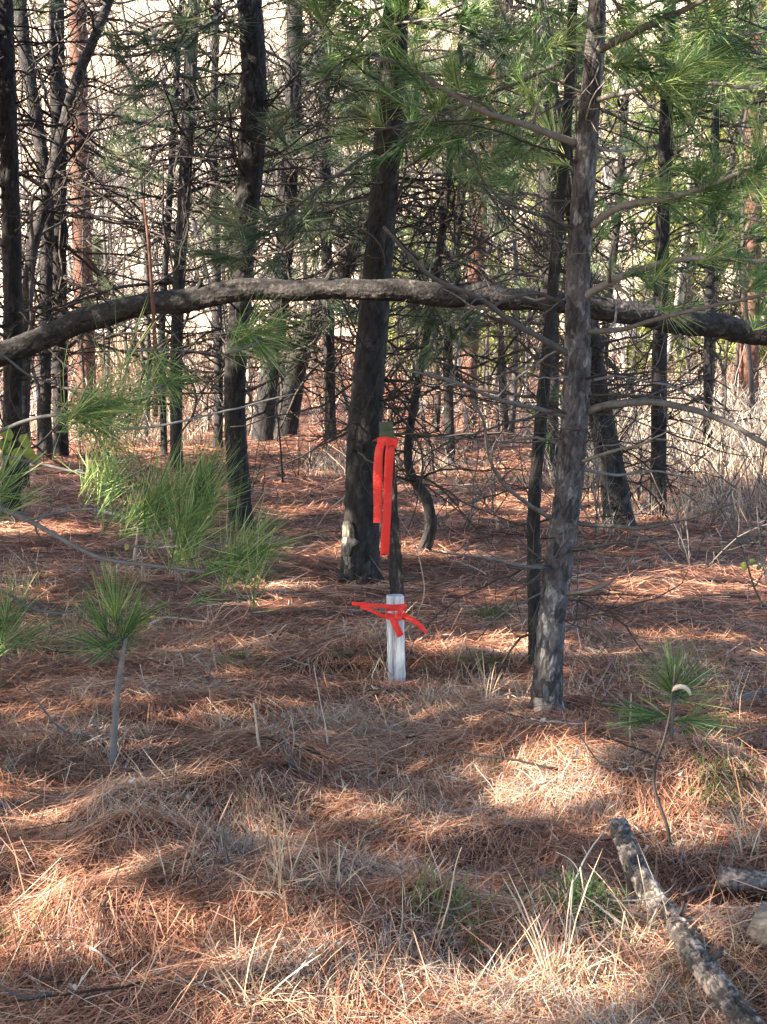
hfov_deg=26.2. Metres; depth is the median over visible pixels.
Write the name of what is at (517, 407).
bare shrub
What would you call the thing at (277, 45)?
bare shrub
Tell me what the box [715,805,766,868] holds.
grass clump
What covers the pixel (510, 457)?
bare shrub
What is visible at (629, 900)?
fallen twig
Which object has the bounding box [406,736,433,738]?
fallen twig
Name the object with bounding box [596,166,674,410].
bare sapling
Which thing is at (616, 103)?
pine tree
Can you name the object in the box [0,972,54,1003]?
fallen stick
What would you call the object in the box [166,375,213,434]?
bare shrub
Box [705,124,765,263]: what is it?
pine tree
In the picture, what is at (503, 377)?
bare sapling
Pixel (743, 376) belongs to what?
pine tree
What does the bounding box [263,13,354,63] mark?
bare shrub
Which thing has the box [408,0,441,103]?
pine tree
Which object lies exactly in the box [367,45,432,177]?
bare shrub
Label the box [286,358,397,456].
bare shrub
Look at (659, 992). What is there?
dead stalk
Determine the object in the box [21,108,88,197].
bare shrub
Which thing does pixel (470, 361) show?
pine tree
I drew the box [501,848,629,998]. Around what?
grass clump
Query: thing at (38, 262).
bare sapling
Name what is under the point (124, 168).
bare shrub
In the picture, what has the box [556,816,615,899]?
fallen twig
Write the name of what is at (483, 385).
bare sapling
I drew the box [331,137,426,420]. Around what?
bare sapling
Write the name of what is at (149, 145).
bare shrub
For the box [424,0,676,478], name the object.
pine tree
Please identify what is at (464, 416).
bare sapling
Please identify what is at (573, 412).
pine tree
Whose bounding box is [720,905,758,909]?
fallen twig
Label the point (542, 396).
pine tree
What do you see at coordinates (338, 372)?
bare sapling
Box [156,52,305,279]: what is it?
bare shrub
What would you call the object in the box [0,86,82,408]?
bare sapling
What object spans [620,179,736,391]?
pine tree
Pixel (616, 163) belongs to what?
bare shrub
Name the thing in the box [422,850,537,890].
fallen stick
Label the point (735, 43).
pine tree
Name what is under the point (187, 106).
pine tree
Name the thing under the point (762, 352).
pine tree
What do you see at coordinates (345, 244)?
bare shrub
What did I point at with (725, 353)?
bare sapling
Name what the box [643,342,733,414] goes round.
bare shrub
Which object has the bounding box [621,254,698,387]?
pine tree
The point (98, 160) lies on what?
bare sapling
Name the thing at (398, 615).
flagging ribbon
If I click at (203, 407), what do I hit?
bare shrub
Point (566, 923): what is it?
dead stalk
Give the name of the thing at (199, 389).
bare shrub
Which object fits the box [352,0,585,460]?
pine tree
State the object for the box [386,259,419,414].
bare sapling
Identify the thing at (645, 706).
fallen stick
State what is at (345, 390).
bare shrub
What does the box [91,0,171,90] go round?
bare shrub
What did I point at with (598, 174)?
pine tree
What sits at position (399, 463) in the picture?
bare shrub
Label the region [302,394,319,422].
bare shrub
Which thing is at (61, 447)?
pine tree
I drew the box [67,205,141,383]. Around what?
bare sapling
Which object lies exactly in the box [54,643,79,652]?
fallen twig
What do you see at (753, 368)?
bare sapling
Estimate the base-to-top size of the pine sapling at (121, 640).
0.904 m
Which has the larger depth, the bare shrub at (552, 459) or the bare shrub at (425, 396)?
the bare shrub at (425, 396)
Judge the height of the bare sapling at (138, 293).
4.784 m
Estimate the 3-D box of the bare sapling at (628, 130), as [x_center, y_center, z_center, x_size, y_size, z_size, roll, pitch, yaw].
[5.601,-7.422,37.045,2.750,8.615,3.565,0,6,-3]
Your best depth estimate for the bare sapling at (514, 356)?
25.18 m
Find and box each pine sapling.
[44,546,178,771]
[596,628,751,746]
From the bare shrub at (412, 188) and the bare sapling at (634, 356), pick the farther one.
the bare shrub at (412, 188)
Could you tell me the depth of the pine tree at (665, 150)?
14.06 m
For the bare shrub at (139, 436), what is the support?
on the ground at (644, 585)
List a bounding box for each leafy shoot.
[0,429,39,478]
[124,527,201,594]
[741,558,761,589]
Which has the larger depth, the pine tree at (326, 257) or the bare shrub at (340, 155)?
the bare shrub at (340, 155)
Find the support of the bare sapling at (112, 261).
on the ground at (644, 585)
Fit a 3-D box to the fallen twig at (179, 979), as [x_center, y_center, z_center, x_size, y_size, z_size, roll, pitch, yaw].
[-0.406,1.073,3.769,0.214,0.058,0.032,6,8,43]
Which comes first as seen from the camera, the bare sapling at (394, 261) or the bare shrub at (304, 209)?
the bare sapling at (394, 261)
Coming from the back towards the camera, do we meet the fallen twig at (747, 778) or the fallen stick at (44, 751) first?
the fallen stick at (44, 751)
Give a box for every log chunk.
[717,866,766,898]
[728,878,759,893]
[745,901,766,948]
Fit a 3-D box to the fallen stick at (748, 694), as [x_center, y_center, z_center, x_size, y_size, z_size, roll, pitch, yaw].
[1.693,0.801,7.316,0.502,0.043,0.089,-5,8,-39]
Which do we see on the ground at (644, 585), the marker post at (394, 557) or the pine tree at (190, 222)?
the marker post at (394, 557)
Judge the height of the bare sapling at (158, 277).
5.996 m
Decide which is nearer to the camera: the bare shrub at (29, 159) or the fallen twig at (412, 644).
the fallen twig at (412, 644)
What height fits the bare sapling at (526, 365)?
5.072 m
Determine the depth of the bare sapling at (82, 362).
28.33 m
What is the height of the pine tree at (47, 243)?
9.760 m
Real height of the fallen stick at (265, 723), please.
0.334 m
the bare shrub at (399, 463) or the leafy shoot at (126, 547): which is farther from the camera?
the bare shrub at (399, 463)
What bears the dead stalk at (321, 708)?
on the ground at (644, 585)
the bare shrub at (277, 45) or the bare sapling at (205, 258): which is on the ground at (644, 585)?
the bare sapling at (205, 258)
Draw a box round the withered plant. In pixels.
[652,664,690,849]
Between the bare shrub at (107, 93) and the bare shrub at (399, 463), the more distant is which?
the bare shrub at (107, 93)
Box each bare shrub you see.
[0,68,121,207]
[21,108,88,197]
[27,178,118,282]
[37,354,152,461]
[46,1,153,123]
[47,81,129,197]
[64,354,148,458]
[66,24,168,180]
[67,77,191,273]
[67,116,167,216]
[67,161,160,277]
[69,180,143,294]
[70,44,175,198]
[74,369,135,437]
[85,332,189,441]
[87,374,159,506]
[88,54,145,129]
[88,71,179,198]
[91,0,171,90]
[91,105,166,199]
[95,117,202,249]
[98,9,171,132]
[98,399,177,500]
[108,160,233,287]
[116,367,159,445]
[120,0,158,49]
[120,394,169,448]
[128,14,169,102]
[133,8,183,109]
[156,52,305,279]
[158,399,206,431]
[159,357,223,449]
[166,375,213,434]
[171,413,224,477]
[183,341,316,436]
[183,356,223,408]
[188,353,213,434]
[202,56,345,223]
[205,369,257,433]
[215,374,284,491]
[233,0,316,87]
[236,5,286,83]
[246,384,329,481]
[261,69,313,216]
[261,111,352,265]
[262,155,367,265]
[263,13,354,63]
[263,153,365,278]
[266,15,346,149]
[276,35,411,196]
[280,117,353,224]
[282,343,341,439]
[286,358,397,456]
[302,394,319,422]
[308,100,415,206]
[313,380,347,458]
[332,190,421,275]
[335,358,351,421]
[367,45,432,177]
[395,390,481,497]
[395,392,515,531]
[398,149,437,251]
[398,358,459,415]
[403,383,559,513]
[407,162,535,259]
[418,341,487,448]
[421,185,521,280]
[429,163,529,260]
[453,346,561,445]
[470,358,535,431]
[474,417,551,485]
[482,443,556,485]
[485,363,561,436]
[489,368,536,427]
[525,355,681,502]
[544,416,633,538]
[544,442,587,475]
[595,393,766,571]
[597,135,646,242]
[620,397,729,504]
[623,332,717,422]
[636,339,739,463]
[640,384,766,492]
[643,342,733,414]
[669,388,701,455]
[674,345,735,416]
[677,343,738,416]
[678,433,766,522]
[682,311,766,436]
[689,384,766,549]
[702,446,766,606]
[737,349,766,408]
[737,370,766,489]
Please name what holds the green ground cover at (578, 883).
on the ground at (644, 585)
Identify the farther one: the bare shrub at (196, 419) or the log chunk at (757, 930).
the bare shrub at (196, 419)
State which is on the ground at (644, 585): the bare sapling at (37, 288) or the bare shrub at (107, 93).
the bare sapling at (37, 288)
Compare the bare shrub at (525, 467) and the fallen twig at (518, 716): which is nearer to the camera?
the fallen twig at (518, 716)
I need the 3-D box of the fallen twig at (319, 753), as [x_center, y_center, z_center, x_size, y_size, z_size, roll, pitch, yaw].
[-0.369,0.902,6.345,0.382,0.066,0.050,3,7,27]
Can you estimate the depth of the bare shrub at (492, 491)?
14.54 m
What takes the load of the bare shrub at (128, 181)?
on the hillside
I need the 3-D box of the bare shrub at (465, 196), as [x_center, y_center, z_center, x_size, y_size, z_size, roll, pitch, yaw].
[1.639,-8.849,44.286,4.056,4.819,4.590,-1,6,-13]
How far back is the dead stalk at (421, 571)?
7.67 m
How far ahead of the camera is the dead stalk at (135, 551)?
6.05 m
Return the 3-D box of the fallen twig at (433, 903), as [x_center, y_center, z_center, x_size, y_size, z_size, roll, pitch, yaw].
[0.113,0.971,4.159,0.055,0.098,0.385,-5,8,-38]
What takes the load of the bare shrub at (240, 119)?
on the hillside
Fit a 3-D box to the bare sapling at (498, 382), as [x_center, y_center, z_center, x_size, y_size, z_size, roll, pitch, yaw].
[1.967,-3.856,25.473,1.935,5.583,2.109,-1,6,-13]
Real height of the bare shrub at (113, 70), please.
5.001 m
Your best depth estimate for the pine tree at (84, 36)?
29.50 m
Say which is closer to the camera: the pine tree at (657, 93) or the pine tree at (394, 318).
the pine tree at (394, 318)
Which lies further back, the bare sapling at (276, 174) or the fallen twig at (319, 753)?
the bare sapling at (276, 174)
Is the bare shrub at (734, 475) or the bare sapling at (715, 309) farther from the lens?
the bare sapling at (715, 309)
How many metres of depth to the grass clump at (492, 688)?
7.03 m
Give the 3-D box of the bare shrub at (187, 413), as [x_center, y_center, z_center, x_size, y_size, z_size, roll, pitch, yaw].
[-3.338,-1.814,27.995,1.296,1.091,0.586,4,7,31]
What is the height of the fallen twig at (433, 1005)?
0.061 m
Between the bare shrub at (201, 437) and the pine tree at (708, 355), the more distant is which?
the bare shrub at (201, 437)
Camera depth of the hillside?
53.36 m
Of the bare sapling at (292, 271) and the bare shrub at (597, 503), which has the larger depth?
the bare sapling at (292, 271)
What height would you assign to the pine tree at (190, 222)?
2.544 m
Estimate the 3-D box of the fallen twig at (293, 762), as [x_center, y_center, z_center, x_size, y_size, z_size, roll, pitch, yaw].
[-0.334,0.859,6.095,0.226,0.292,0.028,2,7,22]
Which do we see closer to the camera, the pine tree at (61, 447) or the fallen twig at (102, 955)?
the fallen twig at (102, 955)
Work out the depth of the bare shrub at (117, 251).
42.17 m
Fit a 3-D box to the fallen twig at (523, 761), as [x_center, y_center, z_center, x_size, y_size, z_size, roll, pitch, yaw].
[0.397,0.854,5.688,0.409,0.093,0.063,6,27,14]
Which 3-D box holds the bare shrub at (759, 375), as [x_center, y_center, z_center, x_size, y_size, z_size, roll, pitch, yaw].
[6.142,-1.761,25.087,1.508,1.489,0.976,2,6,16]
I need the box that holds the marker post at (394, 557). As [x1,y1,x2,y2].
[379,422,405,670]
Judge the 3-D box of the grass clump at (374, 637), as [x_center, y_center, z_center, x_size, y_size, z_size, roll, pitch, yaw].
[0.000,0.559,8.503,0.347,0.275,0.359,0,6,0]
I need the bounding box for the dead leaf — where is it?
[153,969,162,975]
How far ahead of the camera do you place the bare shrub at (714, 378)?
28.00 m
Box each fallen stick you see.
[0,735,98,771]
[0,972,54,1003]
[149,616,210,624]
[149,625,292,770]
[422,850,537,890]
[601,703,717,711]
[681,884,716,895]
[730,688,766,702]
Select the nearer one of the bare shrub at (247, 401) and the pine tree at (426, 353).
the pine tree at (426, 353)
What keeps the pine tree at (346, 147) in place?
on the hillside
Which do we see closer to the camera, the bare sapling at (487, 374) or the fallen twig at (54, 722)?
the fallen twig at (54, 722)
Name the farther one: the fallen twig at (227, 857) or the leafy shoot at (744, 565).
the leafy shoot at (744, 565)
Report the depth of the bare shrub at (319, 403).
23.84 m
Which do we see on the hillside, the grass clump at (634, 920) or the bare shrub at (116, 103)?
the bare shrub at (116, 103)
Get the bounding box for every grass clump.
[141,828,217,892]
[191,920,320,1019]
[222,774,326,900]
[294,822,369,901]
[353,597,416,643]
[462,639,510,705]
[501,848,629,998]
[506,661,533,706]
[576,855,673,959]
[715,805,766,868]
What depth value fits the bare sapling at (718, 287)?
32.88 m
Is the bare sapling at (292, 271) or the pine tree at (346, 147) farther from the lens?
the pine tree at (346, 147)
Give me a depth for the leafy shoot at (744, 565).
10.08 m
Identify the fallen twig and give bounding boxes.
[0,984,50,997]
[4,981,139,1003]
[16,673,85,736]
[24,819,89,829]
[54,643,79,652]
[87,931,119,978]
[104,759,150,772]
[174,968,231,1007]
[197,971,213,988]
[201,801,240,807]
[223,817,230,862]
[247,732,331,758]
[264,704,320,783]
[305,882,386,885]
[374,893,470,909]
[386,841,447,879]
[399,996,469,1023]
[406,626,424,657]
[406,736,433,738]
[440,747,557,770]
[446,557,489,574]
[485,934,543,979]
[497,707,548,722]
[531,718,584,729]
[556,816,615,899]
[564,720,618,770]
[593,730,673,763]
[601,827,661,840]
[601,883,675,905]
[627,817,664,840]
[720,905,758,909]
[743,775,766,789]
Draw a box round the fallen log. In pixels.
[610,817,765,1023]
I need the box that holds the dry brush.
[0,0,766,482]
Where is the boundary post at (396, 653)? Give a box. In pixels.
[386,594,405,685]
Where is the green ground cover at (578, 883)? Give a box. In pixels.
[0,591,766,977]
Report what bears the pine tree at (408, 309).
on the ground at (644, 585)
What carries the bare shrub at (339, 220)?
on the hillside
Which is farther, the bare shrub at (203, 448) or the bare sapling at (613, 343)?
the bare sapling at (613, 343)
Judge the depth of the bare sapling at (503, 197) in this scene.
38.07 m
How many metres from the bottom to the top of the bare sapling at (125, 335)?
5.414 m
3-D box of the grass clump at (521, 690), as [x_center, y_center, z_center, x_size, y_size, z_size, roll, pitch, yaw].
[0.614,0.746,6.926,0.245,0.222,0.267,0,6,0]
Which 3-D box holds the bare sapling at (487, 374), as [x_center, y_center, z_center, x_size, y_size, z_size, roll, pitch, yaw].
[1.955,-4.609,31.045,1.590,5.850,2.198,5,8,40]
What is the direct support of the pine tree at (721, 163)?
on the hillside
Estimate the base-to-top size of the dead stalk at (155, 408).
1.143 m
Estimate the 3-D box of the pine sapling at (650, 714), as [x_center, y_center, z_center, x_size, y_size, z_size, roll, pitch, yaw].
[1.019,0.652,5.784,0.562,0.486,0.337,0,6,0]
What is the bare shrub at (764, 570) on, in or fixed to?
on the ground at (644, 585)
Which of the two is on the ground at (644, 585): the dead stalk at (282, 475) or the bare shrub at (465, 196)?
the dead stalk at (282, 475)
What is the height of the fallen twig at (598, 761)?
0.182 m
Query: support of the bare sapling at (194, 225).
on the ground at (644, 585)
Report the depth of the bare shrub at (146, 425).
22.55 m
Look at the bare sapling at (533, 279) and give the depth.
33.19 m
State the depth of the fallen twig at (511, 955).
4.05 m
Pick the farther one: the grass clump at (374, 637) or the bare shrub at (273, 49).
the bare shrub at (273, 49)
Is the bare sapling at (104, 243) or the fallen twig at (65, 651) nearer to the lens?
the fallen twig at (65, 651)
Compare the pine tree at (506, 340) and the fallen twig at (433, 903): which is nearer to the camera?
the fallen twig at (433, 903)
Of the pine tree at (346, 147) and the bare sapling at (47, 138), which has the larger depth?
the pine tree at (346, 147)
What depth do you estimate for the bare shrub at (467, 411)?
22.80 m
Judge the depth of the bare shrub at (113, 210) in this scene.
42.34 m
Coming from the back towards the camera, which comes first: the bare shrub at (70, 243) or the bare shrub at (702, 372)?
the bare shrub at (70, 243)
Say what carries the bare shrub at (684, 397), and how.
on the ground at (644, 585)
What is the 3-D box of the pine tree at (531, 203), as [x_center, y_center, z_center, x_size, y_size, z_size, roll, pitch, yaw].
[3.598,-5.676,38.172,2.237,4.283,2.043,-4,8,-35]
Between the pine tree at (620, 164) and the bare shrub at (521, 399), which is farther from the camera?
the bare shrub at (521, 399)
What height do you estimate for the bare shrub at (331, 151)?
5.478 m
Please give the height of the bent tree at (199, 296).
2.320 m
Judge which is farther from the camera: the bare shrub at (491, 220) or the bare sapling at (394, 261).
the bare shrub at (491, 220)
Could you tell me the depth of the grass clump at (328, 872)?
4.45 m
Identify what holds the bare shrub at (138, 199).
on the hillside
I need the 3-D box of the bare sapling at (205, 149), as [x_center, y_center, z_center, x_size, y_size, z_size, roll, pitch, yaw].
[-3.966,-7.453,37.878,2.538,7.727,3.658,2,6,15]
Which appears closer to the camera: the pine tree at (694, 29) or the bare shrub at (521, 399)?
the bare shrub at (521, 399)
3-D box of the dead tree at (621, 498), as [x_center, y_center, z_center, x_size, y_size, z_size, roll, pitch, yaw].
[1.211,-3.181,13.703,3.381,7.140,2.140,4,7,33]
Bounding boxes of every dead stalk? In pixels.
[65,965,93,1007]
[133,528,138,559]
[142,199,157,416]
[253,703,260,751]
[275,394,283,482]
[289,944,323,988]
[313,665,327,747]
[400,519,424,618]
[436,847,461,942]
[561,743,582,782]
[561,880,572,963]
[629,693,631,744]
[649,974,669,1013]
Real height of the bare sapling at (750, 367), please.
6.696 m
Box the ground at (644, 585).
[0,333,766,1023]
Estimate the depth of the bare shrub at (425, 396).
30.83 m
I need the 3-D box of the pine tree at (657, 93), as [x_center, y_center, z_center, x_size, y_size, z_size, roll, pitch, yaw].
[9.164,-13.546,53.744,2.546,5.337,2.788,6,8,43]
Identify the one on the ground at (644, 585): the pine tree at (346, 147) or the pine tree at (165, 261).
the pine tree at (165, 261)
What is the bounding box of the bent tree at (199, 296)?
[0,240,766,366]
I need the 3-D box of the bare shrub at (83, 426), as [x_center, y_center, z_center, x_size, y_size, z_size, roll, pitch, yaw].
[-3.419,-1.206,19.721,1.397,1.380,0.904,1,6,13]
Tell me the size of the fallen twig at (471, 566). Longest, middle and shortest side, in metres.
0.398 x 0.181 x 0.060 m
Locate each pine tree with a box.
[0,0,151,515]
[0,0,162,457]
[0,0,174,422]
[0,0,175,459]
[0,284,328,672]
[54,0,325,469]
[69,0,269,454]
[92,0,375,530]
[92,230,116,303]
[97,0,323,449]
[163,166,198,242]
[166,1,404,446]
[168,0,564,584]
[219,0,433,439]
[246,0,584,550]
[301,0,766,716]
[320,0,765,665]
[331,93,362,176]
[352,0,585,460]
[356,244,420,366]
[387,209,454,375]
[391,0,600,426]
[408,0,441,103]
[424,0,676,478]
[429,181,487,364]
[439,49,516,170]
[456,251,537,400]
[495,101,531,190]
[503,0,721,455]
[508,182,564,354]
[514,0,766,516]
[536,151,610,294]
[559,73,606,186]
[572,0,766,469]
[599,76,613,131]
[603,99,620,152]
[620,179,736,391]
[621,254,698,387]
[635,23,705,141]
[636,125,704,250]
[638,123,676,211]
[641,0,766,549]
[668,0,766,424]
[682,0,709,86]
[690,99,743,245]
[690,268,737,349]
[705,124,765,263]
[717,168,766,380]
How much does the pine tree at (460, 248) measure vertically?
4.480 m
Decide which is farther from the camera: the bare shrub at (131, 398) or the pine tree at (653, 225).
the pine tree at (653, 225)
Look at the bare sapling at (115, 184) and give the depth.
37.25 m
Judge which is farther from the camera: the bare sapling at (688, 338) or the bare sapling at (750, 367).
the bare sapling at (688, 338)
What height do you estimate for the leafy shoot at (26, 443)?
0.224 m
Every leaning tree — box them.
[0,0,206,488]
[212,92,480,436]
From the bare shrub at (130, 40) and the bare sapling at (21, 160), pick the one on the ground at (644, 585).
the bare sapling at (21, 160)
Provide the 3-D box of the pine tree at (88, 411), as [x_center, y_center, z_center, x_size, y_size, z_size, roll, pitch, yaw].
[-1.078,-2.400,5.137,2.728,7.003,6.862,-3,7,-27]
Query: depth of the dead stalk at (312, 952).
3.83 m
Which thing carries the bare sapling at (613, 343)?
on the ground at (644, 585)
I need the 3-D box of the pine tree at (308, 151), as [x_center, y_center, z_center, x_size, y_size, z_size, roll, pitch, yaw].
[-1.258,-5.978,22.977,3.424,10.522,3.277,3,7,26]
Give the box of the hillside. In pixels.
[0,0,766,339]
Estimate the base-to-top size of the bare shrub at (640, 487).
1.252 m
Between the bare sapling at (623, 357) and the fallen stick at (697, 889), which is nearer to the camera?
the fallen stick at (697, 889)
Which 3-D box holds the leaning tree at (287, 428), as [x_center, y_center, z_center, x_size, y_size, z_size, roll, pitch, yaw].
[-0.434,-3.638,24.744,4.259,5.264,2.764,0,6,0]
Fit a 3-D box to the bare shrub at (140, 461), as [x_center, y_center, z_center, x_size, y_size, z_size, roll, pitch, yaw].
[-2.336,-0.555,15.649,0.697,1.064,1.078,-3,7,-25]
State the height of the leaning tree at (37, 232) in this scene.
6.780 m
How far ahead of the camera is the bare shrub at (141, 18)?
71.51 m
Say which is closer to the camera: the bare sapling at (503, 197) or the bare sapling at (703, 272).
the bare sapling at (703, 272)
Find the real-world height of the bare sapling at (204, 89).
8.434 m
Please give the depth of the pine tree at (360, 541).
10.57 m
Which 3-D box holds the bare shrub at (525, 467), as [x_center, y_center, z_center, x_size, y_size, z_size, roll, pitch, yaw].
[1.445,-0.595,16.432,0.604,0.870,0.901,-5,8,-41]
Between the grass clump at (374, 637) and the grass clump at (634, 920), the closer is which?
the grass clump at (634, 920)
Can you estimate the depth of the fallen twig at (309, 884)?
4.44 m
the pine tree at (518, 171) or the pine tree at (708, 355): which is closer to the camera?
the pine tree at (708, 355)
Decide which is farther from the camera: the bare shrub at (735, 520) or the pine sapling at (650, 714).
the bare shrub at (735, 520)
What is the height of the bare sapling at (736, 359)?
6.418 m
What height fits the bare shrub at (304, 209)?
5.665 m
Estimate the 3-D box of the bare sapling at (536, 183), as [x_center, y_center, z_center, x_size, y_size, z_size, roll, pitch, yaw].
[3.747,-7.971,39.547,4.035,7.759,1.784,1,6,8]
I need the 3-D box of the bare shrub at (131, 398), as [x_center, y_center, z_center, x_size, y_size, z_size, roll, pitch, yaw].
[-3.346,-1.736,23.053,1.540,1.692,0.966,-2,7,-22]
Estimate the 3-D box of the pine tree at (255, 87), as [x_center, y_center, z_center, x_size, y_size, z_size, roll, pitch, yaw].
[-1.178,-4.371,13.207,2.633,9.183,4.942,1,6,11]
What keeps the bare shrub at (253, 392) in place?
on the ground at (644, 585)
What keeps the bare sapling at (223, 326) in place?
on the ground at (644, 585)
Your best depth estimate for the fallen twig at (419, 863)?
4.92 m
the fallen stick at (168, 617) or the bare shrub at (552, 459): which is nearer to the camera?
the fallen stick at (168, 617)
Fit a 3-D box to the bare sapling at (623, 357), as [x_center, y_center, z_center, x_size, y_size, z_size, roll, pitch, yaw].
[4.409,-5.846,33.276,2.409,7.546,3.122,-3,7,-26]
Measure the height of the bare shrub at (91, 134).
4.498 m
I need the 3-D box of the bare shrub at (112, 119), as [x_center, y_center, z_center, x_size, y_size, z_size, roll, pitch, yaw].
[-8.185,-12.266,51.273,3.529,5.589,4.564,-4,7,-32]
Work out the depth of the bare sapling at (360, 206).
26.60 m
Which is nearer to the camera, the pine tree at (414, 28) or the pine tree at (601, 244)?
the pine tree at (601, 244)
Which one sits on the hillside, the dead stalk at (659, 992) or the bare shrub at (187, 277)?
the bare shrub at (187, 277)
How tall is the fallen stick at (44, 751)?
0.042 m
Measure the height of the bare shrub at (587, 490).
1.615 m
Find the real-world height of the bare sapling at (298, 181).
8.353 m
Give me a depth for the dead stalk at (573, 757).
5.61 m
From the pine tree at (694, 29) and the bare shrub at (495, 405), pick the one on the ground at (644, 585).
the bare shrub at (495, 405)
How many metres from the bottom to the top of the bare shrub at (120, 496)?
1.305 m
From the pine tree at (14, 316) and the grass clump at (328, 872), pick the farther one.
the pine tree at (14, 316)
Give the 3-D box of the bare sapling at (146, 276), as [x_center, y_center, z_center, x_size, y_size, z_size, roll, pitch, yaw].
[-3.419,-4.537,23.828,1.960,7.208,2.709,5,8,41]
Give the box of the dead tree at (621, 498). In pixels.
[488,0,701,529]
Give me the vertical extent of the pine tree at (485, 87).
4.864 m
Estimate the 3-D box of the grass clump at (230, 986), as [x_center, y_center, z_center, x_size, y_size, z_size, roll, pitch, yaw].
[-0.310,1.040,3.778,0.333,0.235,0.259,5,8,38]
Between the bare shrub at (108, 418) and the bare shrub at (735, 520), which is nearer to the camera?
the bare shrub at (735, 520)
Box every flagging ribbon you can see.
[352,601,426,636]
[373,437,398,556]
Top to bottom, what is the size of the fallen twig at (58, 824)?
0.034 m
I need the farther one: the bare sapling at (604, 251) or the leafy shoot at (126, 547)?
the bare sapling at (604, 251)
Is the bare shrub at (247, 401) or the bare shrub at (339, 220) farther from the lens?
the bare shrub at (339, 220)
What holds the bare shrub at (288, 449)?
on the ground at (644, 585)
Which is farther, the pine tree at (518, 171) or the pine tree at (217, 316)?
the pine tree at (518, 171)
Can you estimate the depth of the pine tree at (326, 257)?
23.62 m
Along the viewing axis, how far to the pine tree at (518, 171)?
50.93 m
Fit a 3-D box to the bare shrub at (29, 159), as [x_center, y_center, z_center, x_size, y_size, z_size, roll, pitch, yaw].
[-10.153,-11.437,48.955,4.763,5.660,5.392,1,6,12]
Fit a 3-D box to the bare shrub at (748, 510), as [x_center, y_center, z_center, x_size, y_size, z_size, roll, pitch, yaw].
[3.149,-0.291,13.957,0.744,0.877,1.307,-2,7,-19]
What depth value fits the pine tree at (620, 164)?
19.59 m
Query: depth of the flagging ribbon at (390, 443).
7.55 m
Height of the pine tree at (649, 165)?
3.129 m
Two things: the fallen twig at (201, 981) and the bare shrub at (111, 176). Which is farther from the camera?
the bare shrub at (111, 176)
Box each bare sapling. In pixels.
[0,8,115,402]
[0,48,123,310]
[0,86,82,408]
[0,175,102,410]
[0,236,35,421]
[17,100,108,410]
[28,0,73,299]
[33,150,127,427]
[37,1,156,276]
[48,4,171,384]
[52,0,204,438]
[67,64,142,352]
[67,170,133,397]
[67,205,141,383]
[70,0,320,432]
[96,155,144,343]
[98,141,175,390]
[99,0,317,391]
[100,198,197,417]
[123,101,177,353]
[127,3,260,401]
[134,8,227,350]
[145,0,310,418]
[172,57,306,391]
[188,217,224,390]
[193,161,225,342]
[197,0,340,426]
[225,4,346,338]
[260,164,401,419]
[264,19,434,382]
[264,176,322,346]
[267,161,341,380]
[284,93,428,385]
[293,76,365,377]
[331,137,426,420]
[335,0,527,432]
[355,189,461,431]
[368,14,446,274]
[376,49,467,415]
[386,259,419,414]
[395,193,463,385]
[399,141,501,432]
[415,0,594,436]
[437,43,542,334]
[438,2,614,433]
[454,214,535,414]
[464,162,531,416]
[470,58,617,310]
[473,71,542,434]
[485,170,562,426]
[494,164,541,401]
[524,65,649,393]
[592,198,627,369]
[595,1,692,334]
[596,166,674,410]
[601,120,694,409]
[624,2,722,389]
[630,0,766,430]
[640,117,739,414]
[669,139,766,411]
[672,204,728,389]
[673,141,766,353]
[678,40,766,439]
[705,109,766,403]
[718,159,766,411]
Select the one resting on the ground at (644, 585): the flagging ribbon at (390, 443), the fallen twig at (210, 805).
the fallen twig at (210, 805)
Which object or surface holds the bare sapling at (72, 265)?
on the ground at (644, 585)
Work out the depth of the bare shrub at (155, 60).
63.11 m
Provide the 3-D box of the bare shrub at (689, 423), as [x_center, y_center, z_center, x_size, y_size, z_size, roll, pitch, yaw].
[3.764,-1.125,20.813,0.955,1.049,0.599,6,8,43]
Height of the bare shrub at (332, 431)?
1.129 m
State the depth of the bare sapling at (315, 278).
35.95 m
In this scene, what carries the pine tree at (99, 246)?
on the hillside

